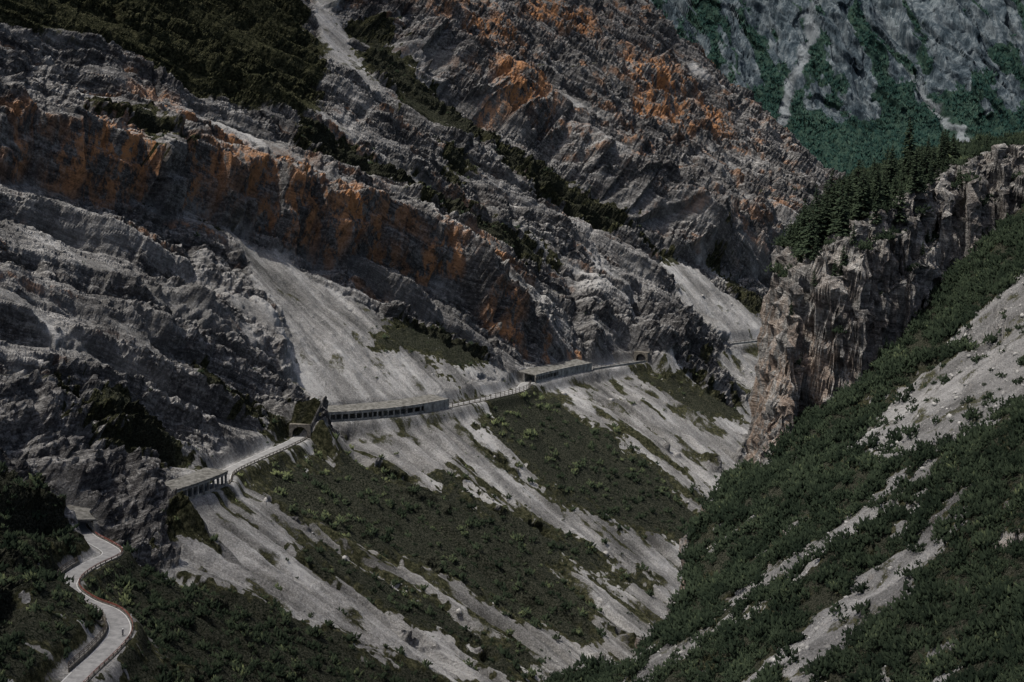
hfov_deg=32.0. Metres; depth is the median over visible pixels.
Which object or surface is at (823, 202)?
pine tree
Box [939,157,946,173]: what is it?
pine tree
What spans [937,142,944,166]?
pine tree
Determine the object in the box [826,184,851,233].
pine tree
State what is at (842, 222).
pine tree
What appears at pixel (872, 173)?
pine tree
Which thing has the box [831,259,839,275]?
pine tree
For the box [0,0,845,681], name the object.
mountainside terrain
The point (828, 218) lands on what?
pine tree
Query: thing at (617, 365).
parapet wall
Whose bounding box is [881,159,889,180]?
pine tree
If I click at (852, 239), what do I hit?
pine tree
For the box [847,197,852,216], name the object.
pine tree
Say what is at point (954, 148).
pine tree
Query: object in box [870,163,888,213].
pine tree
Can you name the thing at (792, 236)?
pine tree
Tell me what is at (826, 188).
pine tree
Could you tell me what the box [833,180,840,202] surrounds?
pine tree
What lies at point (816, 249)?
pine tree
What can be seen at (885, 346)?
pine tree
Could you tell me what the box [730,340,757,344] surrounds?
parapet wall
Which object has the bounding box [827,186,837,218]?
pine tree
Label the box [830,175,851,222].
pine tree
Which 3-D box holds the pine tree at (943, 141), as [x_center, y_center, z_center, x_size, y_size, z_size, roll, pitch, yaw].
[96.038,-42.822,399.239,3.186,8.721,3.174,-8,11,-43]
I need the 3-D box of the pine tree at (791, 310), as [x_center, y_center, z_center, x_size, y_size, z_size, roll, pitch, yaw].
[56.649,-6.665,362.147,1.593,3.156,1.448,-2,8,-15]
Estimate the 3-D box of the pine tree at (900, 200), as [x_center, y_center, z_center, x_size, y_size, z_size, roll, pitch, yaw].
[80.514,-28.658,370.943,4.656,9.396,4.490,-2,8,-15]
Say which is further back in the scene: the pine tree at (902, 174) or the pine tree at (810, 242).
the pine tree at (902, 174)
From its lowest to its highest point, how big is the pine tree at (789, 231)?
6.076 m
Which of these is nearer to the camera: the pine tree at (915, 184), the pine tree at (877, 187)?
the pine tree at (877, 187)
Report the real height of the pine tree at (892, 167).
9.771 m
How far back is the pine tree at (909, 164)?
396.57 m
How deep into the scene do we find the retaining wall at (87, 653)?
411.63 m
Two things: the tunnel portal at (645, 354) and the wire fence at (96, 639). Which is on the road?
the tunnel portal at (645, 354)
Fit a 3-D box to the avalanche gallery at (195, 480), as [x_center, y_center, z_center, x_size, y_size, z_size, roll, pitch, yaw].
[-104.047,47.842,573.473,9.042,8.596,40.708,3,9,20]
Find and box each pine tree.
[785,220,793,242]
[788,300,794,314]
[789,198,810,257]
[789,220,796,246]
[790,218,800,250]
[795,203,820,259]
[795,208,802,239]
[799,212,821,261]
[807,185,820,222]
[810,268,817,286]
[811,233,819,260]
[814,193,826,246]
[816,193,831,223]
[821,194,833,235]
[822,170,836,199]
[822,181,830,207]
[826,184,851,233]
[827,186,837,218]
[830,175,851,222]
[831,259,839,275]
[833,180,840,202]
[834,197,850,237]
[837,175,856,208]
[838,245,848,266]
[839,211,850,231]
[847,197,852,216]
[848,160,867,209]
[849,223,856,243]
[850,178,861,215]
[851,170,871,220]
[862,169,871,202]
[863,187,872,215]
[869,158,875,185]
[869,190,882,225]
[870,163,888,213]
[871,171,887,211]
[880,172,894,204]
[881,147,892,179]
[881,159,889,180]
[882,145,898,184]
[883,336,887,351]
[891,174,898,195]
[894,180,909,225]
[898,120,917,170]
[899,163,906,185]
[903,149,912,175]
[904,149,927,193]
[905,153,911,176]
[917,148,924,168]
[918,152,925,178]
[919,240,924,254]
[920,145,935,181]
[925,137,931,154]
[925,228,930,242]
[926,167,934,184]
[927,147,932,170]
[928,147,938,176]
[934,166,940,177]
[935,130,946,166]
[936,131,948,160]
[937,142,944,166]
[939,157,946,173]
[944,153,950,168]
[946,134,959,164]
[955,165,962,186]
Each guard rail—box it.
[79,531,133,681]
[227,435,307,481]
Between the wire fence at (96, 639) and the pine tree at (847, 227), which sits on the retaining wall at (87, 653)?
the wire fence at (96, 639)
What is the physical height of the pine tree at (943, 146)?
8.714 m
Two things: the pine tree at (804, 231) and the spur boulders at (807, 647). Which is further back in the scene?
the pine tree at (804, 231)
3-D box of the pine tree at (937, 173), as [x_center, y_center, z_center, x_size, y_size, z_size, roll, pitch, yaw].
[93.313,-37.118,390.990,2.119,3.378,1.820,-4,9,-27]
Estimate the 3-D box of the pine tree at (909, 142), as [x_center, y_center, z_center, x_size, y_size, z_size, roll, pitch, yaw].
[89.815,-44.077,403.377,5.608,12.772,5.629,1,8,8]
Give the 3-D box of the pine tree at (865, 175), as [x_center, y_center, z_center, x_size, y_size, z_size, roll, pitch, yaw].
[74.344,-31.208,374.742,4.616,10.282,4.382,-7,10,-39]
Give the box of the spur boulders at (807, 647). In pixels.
[639,275,1023,681]
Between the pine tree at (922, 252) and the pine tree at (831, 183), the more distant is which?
the pine tree at (831, 183)
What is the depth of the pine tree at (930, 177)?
383.41 m
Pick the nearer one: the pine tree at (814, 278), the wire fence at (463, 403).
the pine tree at (814, 278)
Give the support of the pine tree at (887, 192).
on the spur terrain at (785, 389)
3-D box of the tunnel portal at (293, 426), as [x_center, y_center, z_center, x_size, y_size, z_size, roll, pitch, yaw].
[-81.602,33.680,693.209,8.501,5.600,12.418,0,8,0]
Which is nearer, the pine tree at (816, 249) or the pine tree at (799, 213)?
the pine tree at (816, 249)
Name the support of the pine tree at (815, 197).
on the spur terrain at (785, 389)
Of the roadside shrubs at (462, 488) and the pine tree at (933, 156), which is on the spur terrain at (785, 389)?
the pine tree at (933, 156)
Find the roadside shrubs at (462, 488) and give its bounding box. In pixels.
[52,274,751,681]
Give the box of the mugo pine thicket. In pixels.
[0,390,701,681]
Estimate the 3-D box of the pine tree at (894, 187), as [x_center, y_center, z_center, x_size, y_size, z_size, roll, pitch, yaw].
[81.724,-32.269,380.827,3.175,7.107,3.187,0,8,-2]
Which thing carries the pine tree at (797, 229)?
on the spur terrain at (785, 389)
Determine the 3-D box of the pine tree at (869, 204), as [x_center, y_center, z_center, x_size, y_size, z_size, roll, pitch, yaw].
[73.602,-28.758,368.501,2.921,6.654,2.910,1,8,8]
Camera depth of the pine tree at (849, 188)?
377.69 m
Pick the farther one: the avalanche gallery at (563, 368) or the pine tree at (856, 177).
the avalanche gallery at (563, 368)
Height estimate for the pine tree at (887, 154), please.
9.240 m
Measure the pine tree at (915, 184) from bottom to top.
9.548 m
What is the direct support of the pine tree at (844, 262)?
on the spur terrain at (785, 389)
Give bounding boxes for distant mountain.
[649,0,1023,173]
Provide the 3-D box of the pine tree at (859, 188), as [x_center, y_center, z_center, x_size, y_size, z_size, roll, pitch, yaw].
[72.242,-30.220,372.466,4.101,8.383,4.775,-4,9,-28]
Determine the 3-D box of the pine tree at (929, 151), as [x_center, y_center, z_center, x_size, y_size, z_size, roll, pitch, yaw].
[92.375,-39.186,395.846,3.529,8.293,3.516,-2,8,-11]
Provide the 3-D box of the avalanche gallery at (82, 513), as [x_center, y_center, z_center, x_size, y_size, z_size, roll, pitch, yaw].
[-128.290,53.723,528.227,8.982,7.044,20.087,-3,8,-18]
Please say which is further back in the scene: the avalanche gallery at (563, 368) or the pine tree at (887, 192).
the avalanche gallery at (563, 368)
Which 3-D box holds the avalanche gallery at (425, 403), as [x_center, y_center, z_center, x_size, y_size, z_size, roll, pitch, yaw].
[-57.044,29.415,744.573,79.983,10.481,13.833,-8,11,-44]
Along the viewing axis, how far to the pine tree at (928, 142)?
407.28 m
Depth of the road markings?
478.74 m
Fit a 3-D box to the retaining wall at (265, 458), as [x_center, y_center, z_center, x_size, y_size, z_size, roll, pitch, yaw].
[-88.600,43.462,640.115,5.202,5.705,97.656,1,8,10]
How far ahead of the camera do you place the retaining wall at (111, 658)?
443.37 m
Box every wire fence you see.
[57,556,106,672]
[449,382,530,406]
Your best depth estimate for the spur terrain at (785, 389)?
356.75 m
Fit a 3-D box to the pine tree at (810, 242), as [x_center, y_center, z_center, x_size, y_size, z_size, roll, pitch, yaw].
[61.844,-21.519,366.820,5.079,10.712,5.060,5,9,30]
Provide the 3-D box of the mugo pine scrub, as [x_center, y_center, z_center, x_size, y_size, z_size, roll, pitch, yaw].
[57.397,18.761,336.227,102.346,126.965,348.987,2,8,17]
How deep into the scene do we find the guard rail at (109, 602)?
444.55 m
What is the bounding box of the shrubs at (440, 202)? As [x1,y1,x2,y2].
[82,14,796,452]
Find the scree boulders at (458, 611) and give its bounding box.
[198,3,746,680]
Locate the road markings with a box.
[67,341,743,670]
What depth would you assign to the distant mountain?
4505.87 m
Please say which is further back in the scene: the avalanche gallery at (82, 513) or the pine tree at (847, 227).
the avalanche gallery at (82, 513)
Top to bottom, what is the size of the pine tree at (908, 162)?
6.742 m
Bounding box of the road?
[61,340,754,681]
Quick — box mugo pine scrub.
[542,129,1023,681]
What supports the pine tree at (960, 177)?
on the spur terrain at (785, 389)
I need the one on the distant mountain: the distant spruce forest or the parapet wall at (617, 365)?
the distant spruce forest
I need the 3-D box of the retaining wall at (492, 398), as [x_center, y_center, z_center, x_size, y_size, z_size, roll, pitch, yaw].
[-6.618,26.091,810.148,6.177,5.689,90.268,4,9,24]
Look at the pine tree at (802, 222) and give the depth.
378.02 m
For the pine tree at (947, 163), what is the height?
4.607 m
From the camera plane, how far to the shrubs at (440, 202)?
921.90 m
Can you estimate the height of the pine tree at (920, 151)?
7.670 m
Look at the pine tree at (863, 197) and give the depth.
367.63 m
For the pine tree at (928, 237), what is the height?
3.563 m
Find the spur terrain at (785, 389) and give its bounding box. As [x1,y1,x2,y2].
[561,143,1023,681]
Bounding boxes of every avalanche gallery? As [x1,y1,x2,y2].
[66,505,95,533]
[164,467,227,499]
[327,394,448,421]
[518,359,591,382]
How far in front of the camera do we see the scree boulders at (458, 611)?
740.73 m
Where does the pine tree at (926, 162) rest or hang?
on the spur terrain at (785, 389)
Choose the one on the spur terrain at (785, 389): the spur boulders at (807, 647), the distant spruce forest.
the spur boulders at (807, 647)
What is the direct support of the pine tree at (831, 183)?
on the spur terrain at (785, 389)
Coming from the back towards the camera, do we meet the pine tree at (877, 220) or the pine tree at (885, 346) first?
the pine tree at (877, 220)
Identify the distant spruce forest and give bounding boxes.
[653,0,1023,176]
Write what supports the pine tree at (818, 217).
on the spur terrain at (785, 389)
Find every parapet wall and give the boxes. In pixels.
[592,360,645,369]
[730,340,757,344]
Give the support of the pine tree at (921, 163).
on the spur terrain at (785, 389)
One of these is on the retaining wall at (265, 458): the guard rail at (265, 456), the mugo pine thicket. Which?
the guard rail at (265, 456)
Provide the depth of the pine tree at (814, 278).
358.94 m
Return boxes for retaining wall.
[57,561,107,671]
[79,533,133,681]
[228,437,308,483]
[447,384,532,408]
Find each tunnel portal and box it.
[289,423,310,437]
[634,351,649,361]

